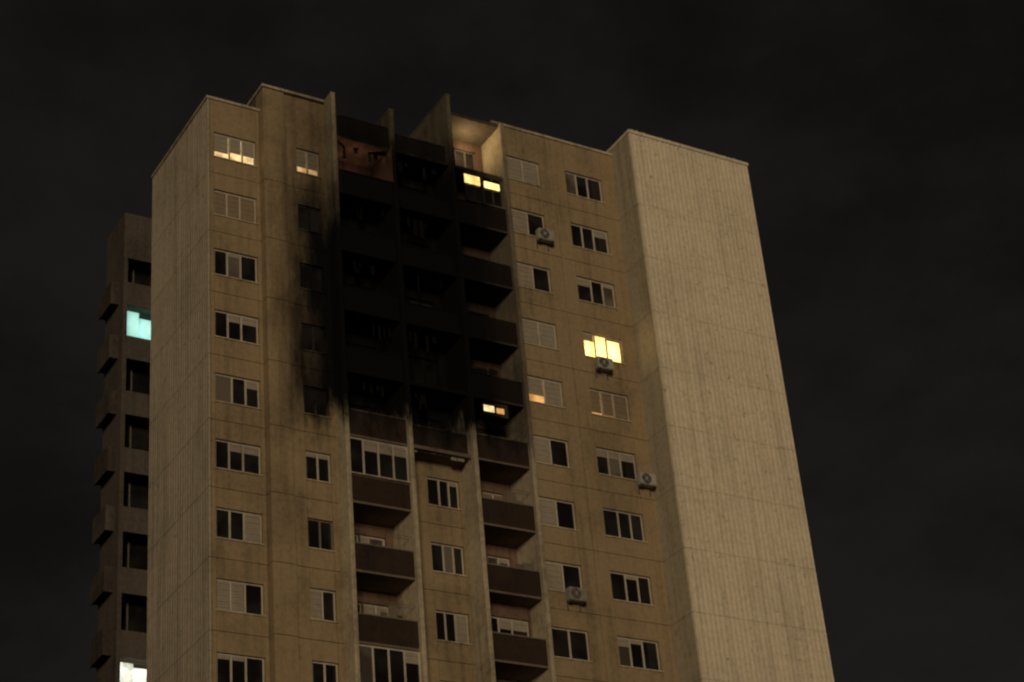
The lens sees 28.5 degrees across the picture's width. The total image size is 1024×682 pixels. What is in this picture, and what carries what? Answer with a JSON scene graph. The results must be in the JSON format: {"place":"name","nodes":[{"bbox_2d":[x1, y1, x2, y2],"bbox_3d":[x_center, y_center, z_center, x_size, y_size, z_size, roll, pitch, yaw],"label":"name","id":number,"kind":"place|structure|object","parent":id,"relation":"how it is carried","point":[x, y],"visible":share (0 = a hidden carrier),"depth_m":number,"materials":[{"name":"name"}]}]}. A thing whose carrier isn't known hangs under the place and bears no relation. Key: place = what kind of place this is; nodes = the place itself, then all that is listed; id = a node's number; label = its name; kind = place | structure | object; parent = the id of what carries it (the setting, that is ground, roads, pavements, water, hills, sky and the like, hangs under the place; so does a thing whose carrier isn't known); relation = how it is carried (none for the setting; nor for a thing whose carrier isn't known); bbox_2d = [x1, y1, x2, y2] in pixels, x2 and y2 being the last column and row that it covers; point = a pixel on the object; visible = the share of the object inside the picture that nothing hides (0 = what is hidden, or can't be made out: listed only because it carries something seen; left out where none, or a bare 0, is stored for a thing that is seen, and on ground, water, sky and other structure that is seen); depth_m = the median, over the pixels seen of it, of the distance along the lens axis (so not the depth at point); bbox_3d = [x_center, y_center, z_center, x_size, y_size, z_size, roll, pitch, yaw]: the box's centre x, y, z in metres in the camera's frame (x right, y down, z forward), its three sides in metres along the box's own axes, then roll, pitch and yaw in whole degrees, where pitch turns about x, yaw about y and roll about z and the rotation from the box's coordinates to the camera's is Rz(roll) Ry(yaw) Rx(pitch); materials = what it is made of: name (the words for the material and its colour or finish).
{"place":"outdoors","nodes":[
{"label":"outdoors","id":0,"kind":"place"},
{"bbox_2d":[338,139,532,681],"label":"balcony back walls","id":1,"kind":"structure","parent":0,"point":[504,610],"depth_m":81.34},
{"bbox_2d":[0,0,1023,681],"label":"sky","id":2,"kind":"structure","parent":0,"point":[881,142],"materials":[{"name":"black"}]},
{"bbox_3d":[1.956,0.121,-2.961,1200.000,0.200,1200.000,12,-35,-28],"label":"ground","id":3,"kind":"structure","parent":0,"visible":0},
{"bbox_2d":[96,212,151,681],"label":"wing walls","id":4,"kind":"structure","parent":3,"relation":"on","point":[129,241],"depth_m":82.13,"materials":[{"name":"beige concrete"}]},
{"bbox_2d":[89,281,119,668],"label":"wing balconies","id":5,"kind":"structure","parent":4,"relation":"attached to","point":[100,647],"depth_m":81.62,"materials":[{"name":"brown concrete"}]},
{"bbox_2d":[120,662,145,681],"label":"window panes","id":6,"kind":"object","parent":4,"relation":"attached to","point":[129,672],"visible":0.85,"depth_m":77.53,"materials":[{"name":"white glass"}]},
{"bbox_2d":[120,305,150,665],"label":"wing slabs","id":7,"kind":"structure","parent":4,"relation":"attached to","point":[136,365],"depth_m":82.42,"materials":[{"name":"grey concrete"}]},
{"bbox_2d":[127,311,150,339],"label":"window panes","id":8,"kind":"object","parent":4,"relation":"attached to","point":[138,327],"visible":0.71,"depth_m":85.51,"materials":[{"name":"teal glass"}]},
{"bbox_2d":[249,97,256,107],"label":"wall","id":9,"kind":"structure","parent":3,"relation":"on","point":[253,104],"depth_m":83.26,"materials":[{"name":"beige concrete"}]},
{"bbox_2d":[151,83,611,177],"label":"roof edges","id":10,"kind":"object","parent":9,"relation":"on","point":[301,96],"visible":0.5,"depth_m":83.66,"materials":[{"name":"concrete"}]},
{"bbox_2d":[323,92,556,681],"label":"fin walls","id":11,"kind":"structure","parent":3,"relation":"on","point":[435,126],"depth_m":79.13,"materials":[{"name":"concrete"}]},
{"bbox_2d":[354,420,529,608],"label":"balcony washing lines","id":12,"kind":"object","parent":11,"relation":"attached to","point":[408,536],"visible":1,"depth_m":74.95,"materials":[{"name":"paint"}]},
{"bbox_2d":[370,539,401,617],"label":"balcony washing","id":13,"kind":"object","parent":12,"relation":"hanging from","point":[375,542],"visible":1,"depth_m":74.18,"materials":[{"name":"fabric"}]},
{"bbox_2d":[380,369,522,615],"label":"balcony washing","id":14,"kind":"object","parent":12,"relation":"hanging from","point":[493,372],"visible":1,"depth_m":78.40,"materials":[{"name":"fabric"}]},
{"bbox_2d":[388,367,532,617],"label":"balcony washing","id":15,"kind":"object","parent":12,"relation":"hanging from","point":[393,609],"visible":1,"depth_m":78.28,"materials":[{"name":"paint"}]},
{"bbox_2d":[337,112,544,681],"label":"balcony slabs","id":16,"kind":"structure","parent":3,"relation":"on","point":[473,131],"depth_m":81.33,"materials":[{"name":"black concrete"}]},
{"bbox_2d":[343,146,441,410],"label":"burnt debris","id":17,"kind":"object","parent":16,"relation":"attached to","point":[421,397],"visible":0.9,"depth_m":80.97,"materials":[{"name":"paint"}]},
{"bbox_2d":[414,450,463,461],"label":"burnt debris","id":18,"kind":"object","parent":16,"relation":"attached to","point":[455,459],"visible":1,"depth_m":78.02,"materials":[{"name":"black"}]},
{"bbox_2d":[336,113,548,669],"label":"balcony parapets","id":19,"kind":"object","parent":16,"relation":"on","point":[388,631],"visible":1,"depth_m":78.95,"materials":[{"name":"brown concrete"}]},
{"bbox_2d":[209,87,677,681],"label":"facade panels","id":20,"kind":"object","parent":3,"relation":"on","point":[287,639],"visible":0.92,"depth_m":78.99,"materials":[{"name":"concrete"}]},
{"bbox_2d":[146,99,211,681],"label":"end wall panels","id":21,"kind":"object","parent":20,"relation":"attached to","point":[179,622],"visible":1,"depth_m":76.86,"materials":[{"name":"concrete"}]},
{"bbox_2d":[126,149,508,629],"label":"window frames","id":22,"kind":"structure","parent":20,"relation":"attached to","point":[500,406],"depth_m":80.35,"materials":[{"name":"paint"}]},
{"bbox_2d":[121,151,658,681],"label":"window panes","id":23,"kind":"object","parent":20,"relation":"in","point":[139,553],"visible":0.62,"depth_m":78.21,"materials":[{"name":"black glass"}]},
{"bbox_2d":[214,133,659,681],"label":"window frames","id":24,"kind":"structure","parent":20,"relation":"attached to","point":[363,460],"depth_m":77.84,"materials":[{"name":"paint"}]},
{"bbox_2d":[297,153,316,175],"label":"window panes","id":25,"kind":"object","parent":24,"relation":"attached to","point":[301,169],"visible":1,"depth_m":82.03,"materials":[{"name":"orange glass"}]},
{"bbox_2d":[214,151,494,412],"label":"window panes","id":26,"kind":"object","parent":24,"relation":"attached to","point":[248,160],"visible":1,"depth_m":80.77,"materials":[{"name":"yellow glass"}]},
{"bbox_2d":[215,192,627,499],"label":"roller blinds","id":27,"kind":"object","parent":24,"relation":"attached to","point":[247,214],"visible":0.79,"depth_m":80.06,"materials":[{"name":"beige fabric"}]},
{"bbox_2d":[216,174,630,681],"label":"window panes","id":28,"kind":"object","parent":24,"relation":"attached to","point":[223,388],"visible":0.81,"depth_m":76.80,"materials":[{"name":"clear glass"}]},
{"bbox_2d":[214,134,640,664],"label":"roller blinds","id":29,"kind":"object","parent":24,"relation":"attached to","point":[541,449],"visible":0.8,"depth_m":80.31,"materials":[{"name":"beige fabric"}]},
{"bbox_2d":[464,174,620,362],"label":"window panes","id":30,"kind":"object","parent":24,"relation":"attached to","point":[613,351],"visible":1,"depth_m":85.92,"materials":[{"name":"yellow glass"}]},
{"bbox_2d":[496,384,601,414],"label":"window panes","id":31,"kind":"object","parent":24,"relation":"attached to","point":[536,398],"visible":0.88,"depth_m":82.75,"materials":[{"name":"orange glass"}]},
{"bbox_2d":[213,155,663,672],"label":"window sills","id":32,"kind":"structure","parent":20,"relation":"attached to","point":[381,477],"depth_m":78.79,"materials":[{"name":"concrete"}]},
{"bbox_2d":[536,228,554,250],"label":"air conditioner","id":33,"kind":"object","parent":20,"relation":"attached to","point":[544,235],"visible":1,"depth_m":86.83,"materials":[{"name":"white metal"}]},
{"bbox_2d":[566,586,586,611],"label":"air conditioner","id":34,"kind":"object","parent":20,"relation":"attached to","point":[576,595],"visible":1,"depth_m":78.22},
{"bbox_2d":[594,356,613,379],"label":"air conditioner","id":35,"kind":"object","parent":20,"relation":"attached to","point":[604,364],"visible":1,"depth_m":84.92,"materials":[{"name":"white metal"}]},
{"bbox_2d":[637,472,656,495],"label":"air conditioner","id":36,"kind":"object","parent":20,"relation":"attached to","point":[647,480],"visible":1,"depth_m":82.97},
{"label":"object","id":37,"kind":"object","parent":3,"relation":"on","visible":0},
{"bbox_2d":[609,134,700,681],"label":"stair tower panels","id":38,"kind":"object","parent":37,"relation":"attached to","point":[681,615],"visible":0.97,"depth_m":84.33,"materials":[{"name":"concrete"}]},
{"bbox_2d":[606,129,747,166],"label":"roof edges","id":39,"kind":"object","parent":37,"relation":"on","point":[675,144],"visible":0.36,"depth_m":92.24,"materials":[{"name":"concrete"}]},
{"bbox_2d":[628,133,833,681],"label":"stair tower panels","id":40,"kind":"object","parent":37,"relation":"attached to","point":[756,607],"visible":1,"depth_m":85.25,"materials":[{"name":"concrete"}]}
]}

